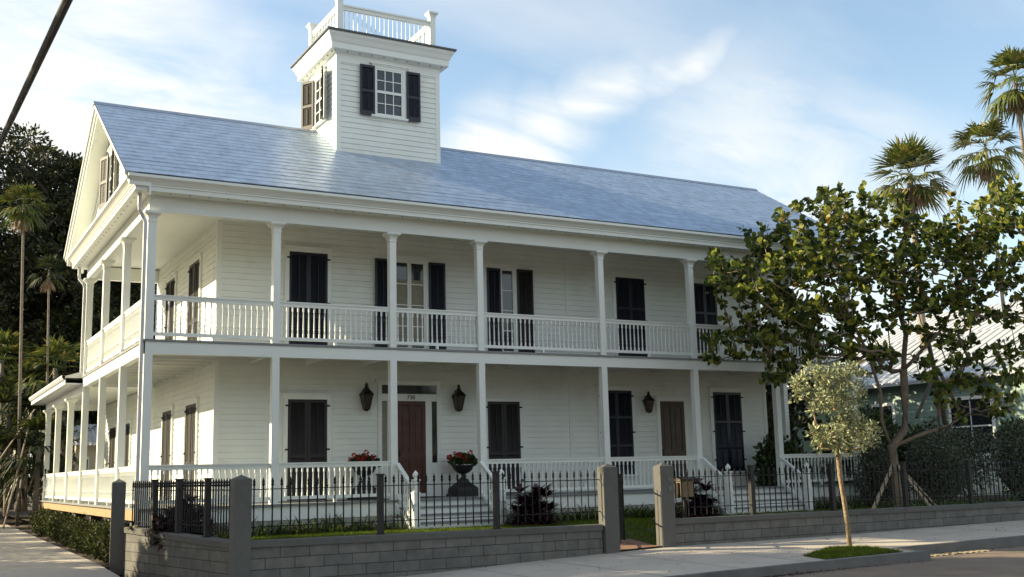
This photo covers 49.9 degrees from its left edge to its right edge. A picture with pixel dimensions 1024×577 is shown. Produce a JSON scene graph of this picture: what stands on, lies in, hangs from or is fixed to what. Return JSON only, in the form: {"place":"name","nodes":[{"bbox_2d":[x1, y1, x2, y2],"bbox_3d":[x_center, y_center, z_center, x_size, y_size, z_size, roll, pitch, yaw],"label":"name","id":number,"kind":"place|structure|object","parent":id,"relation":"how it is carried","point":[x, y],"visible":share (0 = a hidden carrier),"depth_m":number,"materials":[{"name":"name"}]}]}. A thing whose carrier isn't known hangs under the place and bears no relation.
{"place":"outdoors","nodes":[
{"label":"outdoors","id":0,"kind":"place"},
{"bbox_2d":[0,506,39,523],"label":"back yard","id":1,"kind":"structure","parent":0,"point":[10,520],"depth_m":47.45,"materials":[{"name":"soil"}]},
{"bbox_2d":[0,327,45,507],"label":"understory palm","id":2,"kind":"object","parent":1,"relation":"on","point":[9,342],"visible":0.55,"depth_m":45.23,"materials":[{"name":"green plant"}]},
{"bbox_2d":[0,121,154,425],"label":"ficus tree","id":3,"kind":"object","parent":1,"relation":"on","point":[66,167],"visible":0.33,"depth_m":50.60,"materials":[{"name":"green plant"}]},
{"bbox_2d":[0,215,155,510],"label":"ficus tree","id":4,"kind":"object","parent":1,"relation":"on","point":[10,508],"depth_m":63.43,"materials":[{"name":"green plant"}]},
{"bbox_2d":[0,176,156,424],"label":"ficus tree","id":5,"kind":"object","parent":1,"relation":"on","point":[7,264],"visible":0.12,"depth_m":49.19,"materials":[{"name":"green plant"}]},
{"bbox_2d":[0,0,72,148],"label":"overhead cable","id":6,"kind":"object","parent":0,"point":[60,14],"visible":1,"depth_m":4.80,"materials":[{"name":"black rubber"}]},
{"bbox_2d":[7,523,108,566],"bbox_3d":[-13.876,7.553,33.252,0.880,0.185,24.400,4,-11,-29],"label":"planting bed","id":7,"kind":"object","parent":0,"point":[24,527],"visible":0.19,"depth_m":31.06,"materials":[{"name":"grey concrete"}]},
{"bbox_2d":[0,181,52,525],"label":"slender palm","id":8,"kind":"object","parent":7,"relation":"on","point":[21,220],"visible":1,"depth_m":41.57,"materials":[{"name":"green plant"}]},
{"bbox_2d":[32,508,51,536],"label":"hedge shrub","id":9,"kind":"object","parent":7,"relation":"on","point":[35,525],"visible":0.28,"depth_m":33.97,"materials":[{"name":"green plant"}]},
{"bbox_2d":[38,510,60,538],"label":"hedge shrub","id":10,"kind":"object","parent":7,"relation":"on","point":[40,523],"visible":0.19,"depth_m":32.84,"materials":[{"name":"green plant"}]},
{"bbox_2d":[41,511,66,540],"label":"hedge shrub","id":11,"kind":"object","parent":7,"relation":"on","point":[45,522],"visible":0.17,"depth_m":31.83,"materials":[{"name":"green plant"}]},
{"bbox_2d":[46,511,74,542],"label":"hedge shrub","id":12,"kind":"object","parent":7,"relation":"on","point":[50,523],"visible":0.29,"depth_m":30.80,"materials":[{"name":"green plant"}]},
{"bbox_2d":[51,515,69,544],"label":"hedge shrub","id":13,"kind":"object","parent":7,"relation":"on","point":[57,527],"visible":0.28,"depth_m":29.63,"materials":[{"name":"green plant"}]},
{"bbox_2d":[58,515,82,545],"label":"hedge shrub","id":14,"kind":"object","parent":7,"relation":"on","point":[70,519],"visible":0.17,"depth_m":28.68,"materials":[{"name":"green plant"}]},
{"bbox_2d":[60,517,88,550],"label":"hedge shrub","id":15,"kind":"object","parent":7,"relation":"on","point":[67,530],"visible":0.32,"depth_m":27.55,"materials":[{"name":"green plant"}]},
{"bbox_2d":[67,518,95,553],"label":"hedge shrub","id":16,"kind":"object","parent":7,"relation":"on","point":[76,544],"visible":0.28,"depth_m":26.36,"materials":[{"name":"green plant"}]},
{"bbox_2d":[78,521,100,556],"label":"hedge shrub","id":17,"kind":"object","parent":7,"relation":"on","point":[88,525],"visible":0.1,"depth_m":25.25,"materials":[{"name":"green plant"}]},
{"bbox_2d":[81,521,109,560],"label":"hedge shrub","id":18,"kind":"object","parent":7,"relation":"on","point":[90,530],"visible":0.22,"depth_m":24.33,"materials":[{"name":"green plant"}]},
{"bbox_2d":[90,519,127,563],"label":"hedge shrub","id":19,"kind":"object","parent":7,"relation":"on","point":[101,542],"visible":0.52,"depth_m":23.13,"materials":[{"name":"green plant"}]},
{"bbox_2d":[109,479,125,574],"bbox_3d":[-8.187,4.934,22.814,0.270,1.945,0.270,2,-10,-21],"label":"gate post","id":20,"kind":"object","parent":7,"relation":"on","point":[118,497],"visible":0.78,"depth_m":22.69,"materials":[{"name":"paint"}]},
{"bbox_2d":[0,523,119,576],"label":"driveway","id":21,"kind":"structure","parent":0,"point":[23,554],"depth_m":24.15,"materials":[{"name":"concrete"}]},
{"bbox_2d":[0,422,32,502],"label":"understory palm","id":22,"kind":"object","parent":21,"relation":"on","point":[7,478],"visible":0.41,"depth_m":40.91,"materials":[{"name":"green plant"}]},
{"bbox_2d":[2,413,32,527],"bbox_3d":[-17.674,6.486,39.325,0.055,4.049,1.042,-6,-10,24],"label":"prop pole","id":23,"kind":"object","parent":21,"relation":"on","point":[12,491],"visible":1,"depth_m":39.16,"materials":[{"name":"brown wood"}]},
{"bbox_2d":[13,446,31,511],"bbox_3d":[-17.598,6.840,39.535,0.055,2.328,0.812,-3,-10,10],"label":"prop pole","id":24,"kind":"object","parent":21,"relation":"on","point":[16,503],"visible":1,"depth_m":39.40,"materials":[{"name":"brown wood"}]},
{"bbox_2d":[0,383,50,515],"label":"understory palm","id":25,"kind":"object","parent":21,"relation":"on","point":[9,394],"visible":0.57,"depth_m":42.13,"materials":[{"name":"green plant"}]},
{"bbox_2d":[0,433,50,511],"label":"understory palm","id":26,"kind":"object","parent":21,"relation":"on","point":[31,487],"visible":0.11,"depth_m":43.82,"materials":[{"name":"green plant"}]},
{"bbox_2d":[0,495,1023,525],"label":"yard","id":27,"kind":"structure","parent":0,"point":[24,515],"depth_m":42.20,"materials":[{"name":"soil"}]},
{"bbox_2d":[0,360,66,511],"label":"understory palm","id":28,"kind":"object","parent":27,"relation":"on","point":[13,376],"visible":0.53,"depth_m":43.18,"materials":[{"name":"green plant"}]},
{"bbox_2d":[4,379,76,509],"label":"understory palm","id":29,"kind":"object","parent":27,"relation":"on","point":[41,436],"visible":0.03,"depth_m":45.22,"materials":[{"name":"green plant"}]},
{"bbox_2d":[0,409,88,514],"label":"understory palm","id":30,"kind":"object","parent":27,"relation":"on","point":[37,424],"visible":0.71,"depth_m":40.03,"materials":[{"name":"green plant"}]},
{"bbox_2d":[25,254,66,414],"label":"slender palm","id":31,"kind":"object","parent":27,"relation":"on","point":[49,281],"visible":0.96,"depth_m":42.83,"materials":[{"name":"green plant"}]},
{"bbox_2d":[12,333,83,499],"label":"understory palm","id":32,"kind":"object","parent":27,"relation":"on","point":[58,348],"visible":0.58,"depth_m":43.01,"materials":[{"name":"green plant"}]},
{"bbox_2d":[25,306,95,499],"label":"understory palm","id":33,"kind":"object","parent":27,"relation":"on","point":[68,320],"visible":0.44,"depth_m":47.92,"materials":[{"name":"green plant"}]},
{"bbox_2d":[27,419,96,503],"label":"understory palm","id":34,"kind":"object","parent":27,"relation":"on","point":[78,422],"visible":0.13,"depth_m":45.03,"materials":[{"name":"green plant"}]},
{"bbox_2d":[60,424,96,516],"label":"garden shed","id":35,"kind":"structure","parent":27,"relation":"on","point":[91,449],"depth_m":43.91,"materials":[{"name":"wood"}]},
{"bbox_2d":[29,0,863,535],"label":"clapboard house","id":36,"kind":"structure","parent":27,"relation":"on","point":[335,252],"depth_m":29.57,"materials":[{"name":"white wood"}]},
{"bbox_2d":[98,145,116,209],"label":"window","id":37,"kind":"structure","parent":36,"relation":"in","point":[108,164],"depth_m":29.16,"materials":[{"name":"white paint"}]},
{"bbox_2d":[108,422,116,467],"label":"window","id":38,"kind":"structure","parent":36,"relation":"in","point":[113,426],"depth_m":38.73,"materials":[{"name":"white paint"}]},
{"bbox_2d":[124,418,132,466],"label":"window","id":39,"kind":"structure","parent":36,"relation":"in","point":[128,431],"depth_m":36.08,"materials":[{"name":"white paint"}]},
{"bbox_2d":[160,404,174,499],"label":"window","id":40,"kind":"structure","parent":36,"relation":"in","point":[167,419],"depth_m":30.78,"materials":[{"name":"white paint"}]},
{"bbox_2d":[163,271,177,339],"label":"window","id":41,"kind":"structure","parent":36,"relation":"in","point":[171,283],"depth_m":31.43,"materials":[{"name":"white paint"}]},
{"bbox_2d":[182,397,199,498],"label":"window","id":42,"kind":"structure","parent":36,"relation":"in","point":[191,413],"depth_m":28.28,"materials":[{"name":"white paint"}]},
{"bbox_2d":[186,251,203,340],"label":"window","id":43,"kind":"structure","parent":36,"relation":"in","point":[195,264],"depth_m":28.87,"materials":[{"name":"white paint"}]},
{"bbox_2d":[281,393,333,500],"bbox_3d":[-5.110,3.946,27.455,1.365,2.640,0.122,4,-11,-29],"label":"window","id":44,"kind":"structure","parent":36,"relation":"in","point":[306,416],"depth_m":27.47,"materials":[{"name":"white paint"}]},
{"bbox_2d":[283,245,334,344],"bbox_3d":[-5.196,0.292,28.069,1.360,2.757,0.122,4,-11,-29],"label":"window","id":45,"kind":"structure","parent":36,"relation":"in","point":[308,270],"depth_m":28.10,"materials":[{"name":"white paint"}]},
{"bbox_2d":[347,450,380,499],"bbox_3d":[-3.696,4.655,27.523,0.848,1.236,0.768,4,-11,-29],"label":"planted urn","id":46,"kind":"object","parent":36,"relation":"on","point":[361,457],"visible":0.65,"depth_m":27.34,"materials":[{"name":"metal"}]},
{"bbox_2d":[359,382,373,410],"bbox_3d":[-3.746,2.780,28.283,0.297,0.752,0.316,4,-11,-29],"label":"wall lantern","id":47,"kind":"object","parent":36,"relation":"attached to","point":[366,394],"depth_m":28.19,"materials":[{"name":"brown metal"}]},
{"bbox_2d":[375,255,445,348],"bbox_3d":[-2.715,0.473,29.418,2.040,2.727,0.126,4,-11,-29],"label":"window","id":48,"kind":"structure","parent":36,"relation":"in","point":[420,283],"depth_m":29.53,"materials":[{"name":"white paint"}]},
{"bbox_2d":[370,370,451,497],"bbox_3d":[-2.595,3.811,28.860,2.350,3.290,0.160,4,-11,-29],"label":"front door","id":49,"kind":"structure","parent":36,"relation":"in","point":[418,417],"depth_m":28.95,"materials":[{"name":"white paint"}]},
{"bbox_2d":[452,384,465,411],"bbox_3d":[-1.432,2.935,29.546,0.297,0.752,0.316,4,-11,-29],"label":"wall lantern","id":50,"kind":"object","parent":36,"relation":"attached to","point":[458,396],"depth_m":29.45,"materials":[{"name":"brown metal"}]},
{"bbox_2d":[446,450,477,496],"bbox_3d":[-1.297,4.836,28.832,0.867,1.197,0.833,4,-11,-29],"label":"planted urn","id":51,"kind":"object","parent":36,"relation":"on","point":[460,459],"visible":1,"depth_m":28.64,"materials":[{"name":"metal"}]},
{"bbox_2d":[486,396,525,493],"bbox_3d":[-0.205,4.276,30.132,1.350,2.640,0.122,4,-11,-29],"label":"window","id":52,"kind":"structure","parent":36,"relation":"in","point":[504,414],"depth_m":30.19,"materials":[{"name":"white paint"}]},
{"bbox_2d":[483,262,534,352],"bbox_3d":[-0.121,0.647,30.833,1.640,2.727,0.126,4,-11,-29],"label":"window","id":53,"kind":"structure","parent":36,"relation":"in","point":[508,289],"depth_m":30.88,"materials":[{"name":"white paint"}]},
{"bbox_2d":[594,385,639,475],"bbox_3d":[3.073,4.137,31.985,1.430,2.630,0.122,4,-11,-29],"label":"window","id":54,"kind":"structure","parent":36,"relation":"in","point":[621,398],"depth_m":32.08,"materials":[{"name":"white paint"}]},
{"bbox_2d":[609,271,649,356],"bbox_3d":[3.563,0.890,32.846,1.390,2.737,0.122,4,-11,-29],"label":"window","id":55,"kind":"structure","parent":36,"relation":"in","point":[629,290],"depth_m":32.88,"materials":[{"name":"white paint"}]},
{"bbox_2d":[643,391,654,412],"bbox_3d":[4.045,3.358,32.547,0.259,0.656,0.276,4,-11,-29],"label":"wall lantern","id":56,"kind":"object","parent":36,"relation":"attached to","point":[648,400],"depth_m":32.47,"materials":[{"name":"brown metal"}]},
{"bbox_2d":[654,396,690,482],"bbox_3d":[4.838,4.588,32.888,1.260,2.735,0.122,4,-11,-29],"label":"side door","id":57,"kind":"structure","parent":36,"relation":"in","point":[671,414],"depth_m":32.96,"materials":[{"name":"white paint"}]},
{"bbox_2d":[693,278,722,358],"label":"window","id":58,"kind":"structure","parent":36,"relation":"in","point":[707,310],"depth_m":34.27,"materials":[{"name":"white paint"}]},
{"bbox_2d":[707,387,747,472],"bbox_3d":[6.696,4.368,33.964,1.460,2.615,0.122,4,-11,-29],"label":"window","id":59,"kind":"structure","parent":36,"relation":"in","point":[727,410],"depth_m":33.97,"materials":[{"name":"white paint"}]},
{"bbox_2d":[761,287,837,453],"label":"ficus tree","id":60,"kind":"object","parent":27,"relation":"on","point":[794,414],"visible":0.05,"depth_m":44.64,"materials":[{"name":"green plant"}]},
{"bbox_2d":[812,404,892,500],"bbox_3d":[10.971,5.340,34.974,2.680,3.488,2.403,4,-11,-29],"label":"dark shrub","id":61,"kind":"object","parent":27,"relation":"on","point":[875,417],"visible":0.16,"depth_m":34.74,"materials":[{"name":"green plant"}]},
{"bbox_2d":[848,406,913,502],"bbox_3d":[12.130,5.497,36.394,2.617,3.468,2.691,4,-11,-29],"label":"dark shrub","id":62,"kind":"object","parent":27,"relation":"on","point":[894,429],"visible":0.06,"depth_m":35.89,"materials":[{"name":"green plant"}]},
{"bbox_2d":[766,325,1023,494],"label":"green house","id":63,"kind":"structure","parent":27,"relation":"on","point":[889,383],"depth_m":46.82,"materials":[{"name":"metal"}]},
{"bbox_2d":[871,402,895,435],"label":"window","id":64,"kind":"structure","parent":63,"relation":"in","point":[889,407],"depth_m":47.95,"materials":[{"name":"white paint"}]},
{"bbox_2d":[948,395,995,455],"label":"window","id":65,"kind":"structure","parent":63,"relation":"in","point":[976,420],"depth_m":44.03,"materials":[{"name":"black glass"}]},
{"bbox_2d":[864,132,961,349],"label":"fan palm","id":66,"kind":"object","parent":27,"relation":"on","point":[907,155],"visible":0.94,"depth_m":51.11,"materials":[{"name":"green plant"}]},
{"bbox_2d":[900,416,966,499],"bbox_3d":[14.664,5.971,38.130,2.786,3.080,2.317,4,-11,-29],"label":"dark shrub","id":67,"kind":"object","parent":27,"relation":"on","point":[912,430],"visible":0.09,"depth_m":37.96,"materials":[{"name":"green plant"}]},
{"bbox_2d":[901,453,1001,498],"bbox_3d":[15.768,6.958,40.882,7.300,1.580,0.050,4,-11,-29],"label":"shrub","id":68,"kind":"object","parent":27,"relation":"on","point":[985,463],"visible":0.09,"depth_m":42.12,"materials":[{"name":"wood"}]},
{"bbox_2d":[945,113,1023,323],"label":"fan palm","id":69,"kind":"object","parent":27,"relation":"on","point":[985,169],"visible":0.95,"depth_m":51.23,"materials":[{"name":"green plant"}]},
{"bbox_2d":[974,44,1023,169],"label":"fan palm","id":70,"kind":"object","parent":27,"relation":"on","point":[1013,60],"visible":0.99,"depth_m":54.77,"materials":[{"name":"green plant"}]},
{"bbox_2d":[986,417,1023,500],"bbox_3d":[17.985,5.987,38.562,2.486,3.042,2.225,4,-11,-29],"label":"dark shrub","id":71,"kind":"object","parent":27,"relation":"on","point":[1007,423],"visible":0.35,"depth_m":38.41,"materials":[{"name":"green plant"}]},
{"bbox_2d":[0,0,1023,476],"label":"sky","id":72,"kind":"structure","parent":0,"point":[783,100],"materials":[{"name":"blue"}]},
{"bbox_2d":[14,492,1023,576],"bbox_3d":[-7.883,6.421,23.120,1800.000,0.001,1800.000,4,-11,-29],"label":"ground","id":73,"kind":"structure","parent":0,"point":[120,575],"depth_m":66.24,"materials":[{"name":"soil"}]},
{"bbox_2d":[942,422,1000,499],"bbox_3d":[14.999,5.781,36.218,2.313,2.712,2.142,4,-11,-29],"label":"grey shrub","id":74,"kind":"object","parent":73,"relation":"on","point":[973,456],"visible":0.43,"depth_m":35.93,"materials":[{"name":"green plant"}]},
{"bbox_2d":[223,500,1011,544],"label":"lawn","id":75,"kind":"structure","parent":0,"point":[647,529],"depth_m":25.62,"materials":[{"name":"plant"}]},
{"bbox_2d":[139,493,224,552],"bbox_3d":[-6.513,4.590,21.761,1.738,1.120,2.299,4,-11,-29],"label":"ti plant","id":76,"kind":"object","parent":75,"relation":"on","point":[158,529],"visible":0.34,"depth_m":21.37,"materials":[{"name":"black plant"}]},
{"bbox_2d":[500,483,566,526],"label":"ti plant","id":77,"kind":"object","parent":75,"relation":"on","point":[537,521],"visible":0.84,"depth_m":25.51,"materials":[{"name":"black plant"}]},
{"bbox_2d":[145,494,1023,537],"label":"ground cover","id":78,"kind":"object","parent":75,"relation":"on","point":[639,513],"visible":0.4,"depth_m":26.97,"materials":[{"name":"green plant"}]},
{"bbox_2d":[674,477,694,517],"bbox_3d":[3.667,4.685,23.269,0.400,1.360,0.240,4,-11,-29],"label":"mailbox","id":79,"kind":"object","parent":75,"relation":"on","point":[684,487],"visible":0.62,"depth_m":23.27,"materials":[{"name":"metal"}]},
{"bbox_2d":[675,477,724,517],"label":"ti plant","id":80,"kind":"object","parent":75,"relation":"on","point":[703,502],"visible":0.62,"depth_m":27.81,"materials":[{"name":"black plant"}]},
{"bbox_2d":[752,430,813,485],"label":"dark shrub","id":81,"kind":"object","parent":75,"relation":"on","point":[766,460],"visible":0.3,"depth_m":33.03,"materials":[{"name":"green plant"}]},
{"bbox_2d":[700,169,1023,506],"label":"sea grape tree","id":82,"kind":"object","parent":75,"relation":"on","point":[852,225],"visible":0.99,"depth_m":28.98,"materials":[{"name":"green plant"}]},
{"bbox_2d":[850,440,901,506],"bbox_3d":[10.837,5.531,32.677,1.554,2.233,1.563,-3,-10,11],"label":"grey shrub","id":83,"kind":"object","parent":75,"relation":"on","point":[866,460],"visible":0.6,"depth_m":32.49,"materials":[{"name":"green plant"}]},
{"bbox_2d":[872,465,893,507],"bbox_3d":[9.660,5.285,28.744,0.085,1.322,1.587,-10,-13,43],"label":"tree brace","id":84,"kind":"object","parent":75,"relation":"on","point":[882,488],"visible":0.5,"depth_m":28.81,"materials":[{"name":"wood"}]},
{"bbox_2d":[904,431,968,504],"bbox_3d":[12.671,5.443,32.854,2.177,2.381,1.900,4,-11,-29],"label":"grey shrub","id":85,"kind":"object","parent":75,"relation":"on","point":[933,457],"visible":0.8,"depth_m":32.63,"materials":[{"name":"green plant"}]},
{"bbox_2d":[902,417,973,501],"bbox_3d":[13.506,5.538,35.006,2.218,2.858,2.003,4,-11,-29],"label":"grey shrub","id":86,"kind":"object","parent":75,"relation":"on","point":[949,437],"visible":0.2,"depth_m":34.89,"materials":[{"name":"green plant"}]},
{"bbox_2d":[927,343,958,484],"bbox_3d":[14.114,3.970,36.023,1.469,4.958,0.180,7,-13,-41],"label":"leaning trunk","id":87,"kind":"object","parent":75,"relation":"on","point":[929,348],"visible":0.15,"depth_m":35.96,"materials":[{"name":"brown plant"}]},
{"bbox_2d":[915,380,932,418],"bbox_3d":[13.138,3.405,34.928,0.100,1.492,2.085,-9,-12,37],"label":"tree stake","id":88,"kind":"object","parent":87,"relation":"attached to","point":[922,403],"visible":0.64,"depth_m":34.69,"materials":[{"name":"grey wood"}]},
{"bbox_2d":[620,539,658,549],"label":"brick path","id":89,"kind":"structure","parent":0,"point":[625,544],"depth_m":22.78,"materials":[{"name":"red brick"}]},
{"bbox_2d":[617,471,624,542],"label":"iron gate","id":90,"kind":"structure","parent":89,"relation":"on","point":[621,507],"depth_m":22.79,"materials":[{"name":"black metal"}]},
{"bbox_2d":[401,520,1023,576],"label":"pavement","id":91,"kind":"structure","parent":0,"point":[661,565],"depth_m":20.80,"materials":[{"name":"concrete"}]},
{"bbox_2d":[121,526,228,576],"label":"block wall","id":92,"kind":"structure","parent":91,"relation":"on","point":[186,555],"depth_m":20.54,"materials":[{"name":"concrete"}]},
{"bbox_2d":[131,478,229,537],"bbox_3d":[-6.311,4.133,20.823,0.140,1.047,5.309,6,-12,-37],"label":"iron fence","id":93,"kind":"object","parent":92,"relation":"on","point":[156,485],"visible":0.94,"depth_m":20.71,"materials":[{"name":"black metal"}]},
{"bbox_2d":[229,475,251,576],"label":"gate post","id":94,"kind":"object","parent":91,"relation":"on","point":[240,522],"visible":1,"depth_m":18.47,"materials":[{"name":"paint"}]},
{"bbox_2d":[251,524,602,576],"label":"block wall","id":95,"kind":"structure","parent":91,"relation":"on","point":[397,554],"depth_m":19.93,"materials":[{"name":"concrete"}]},
{"bbox_2d":[251,470,600,534],"bbox_3d":[-1.351,3.968,20.402,7.120,1.097,0.140,4,-11,-29],"label":"iron fence","id":96,"kind":"object","parent":95,"relation":"on","point":[495,482],"visible":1,"depth_m":20.20,"materials":[{"name":"black metal"}]},
{"bbox_2d":[597,464,620,553],"bbox_3d":[1.944,4.533,22.083,0.335,2.010,0.240,4,-11,-29],"label":"gate post","id":97,"kind":"object","parent":91,"relation":"on","point":[608,499],"visible":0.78,"depth_m":22.01,"materials":[{"name":"paint"}]},
{"bbox_2d":[653,463,676,547],"bbox_3d":[3.170,4.616,22.745,0.335,2.007,0.252,4,-11,-29],"label":"gate post","id":98,"kind":"object","parent":91,"relation":"on","point":[665,520],"visible":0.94,"depth_m":22.67,"materials":[{"name":"paint"}]},
{"bbox_2d":[406,526,1021,576],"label":"fallen leaves","id":99,"kind":"object","parent":91,"relation":"on","point":[793,574],"visible":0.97,"depth_m":19.21,"materials":[{"name":"beige plant"}]},
{"bbox_2d":[785,359,884,546],"bbox_3d":[6.619,3.290,22.015,2.482,3.760,1.132,8,-13,-43],"label":"street tree","id":100,"kind":"object","parent":91,"relation":"on","point":[842,428],"visible":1,"depth_m":21.88,"materials":[{"name":"green plant"}]},
{"bbox_2d":[675,501,1023,545],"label":"block wall","id":101,"kind":"structure","parent":91,"relation":"on","point":[720,529],"depth_m":24.82,"materials":[{"name":"concrete"}]},
{"bbox_2d":[673,460,1023,515],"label":"iron fence","id":102,"kind":"object","parent":101,"relation":"on","point":[906,497],"visible":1,"depth_m":25.44,"materials":[{"name":"black metal"}]},
{"bbox_2d":[809,548,901,558],"bbox_3d":[6.140,4.954,20.658,2.250,0.040,1.600,4,-11,-29],"label":"tree pit","id":103,"kind":"object","parent":91,"relation":"on","point":[852,556],"visible":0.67,"depth_m":19.93,"materials":[{"name":"plant"}]},
{"bbox_2d":[803,544,902,558],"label":"pit grass","id":104,"kind":"structure","parent":103,"relation":"on","point":[834,552],"depth_m":20.34,"materials":[{"name":"green plant"}]},
{"bbox_2d":[775,546,1023,576],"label":"road","id":105,"kind":"structure","parent":0,"point":[1003,562],"depth_m":19.00,"materials":[{"name":"grey asphalt"}]},
{"bbox_2d":[666,535,1023,576],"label":"kerb","id":106,"kind":"structure","parent":105,"relation":"on","point":[922,552],"depth_m":19.76,"materials":[{"name":"concrete"}]},
{"bbox_2d":[930,549,991,556],"bbox_3d":[8.598,5.206,21.601,2.190,0.030,0.340,4,-11,-29],"label":"drain grate","id":107,"kind":"object","parent":105,"relation":"on","point":[958,552],"visible":0.77,"depth_m":21.69,"materials":[{"name":"metal"}]},
{"bbox_2d":[857,300,1023,365],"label":"roof","id":108,"kind":"structure","parent":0,"point":[913,336],"depth_m":63.78,"materials":[{"name":"metal"}]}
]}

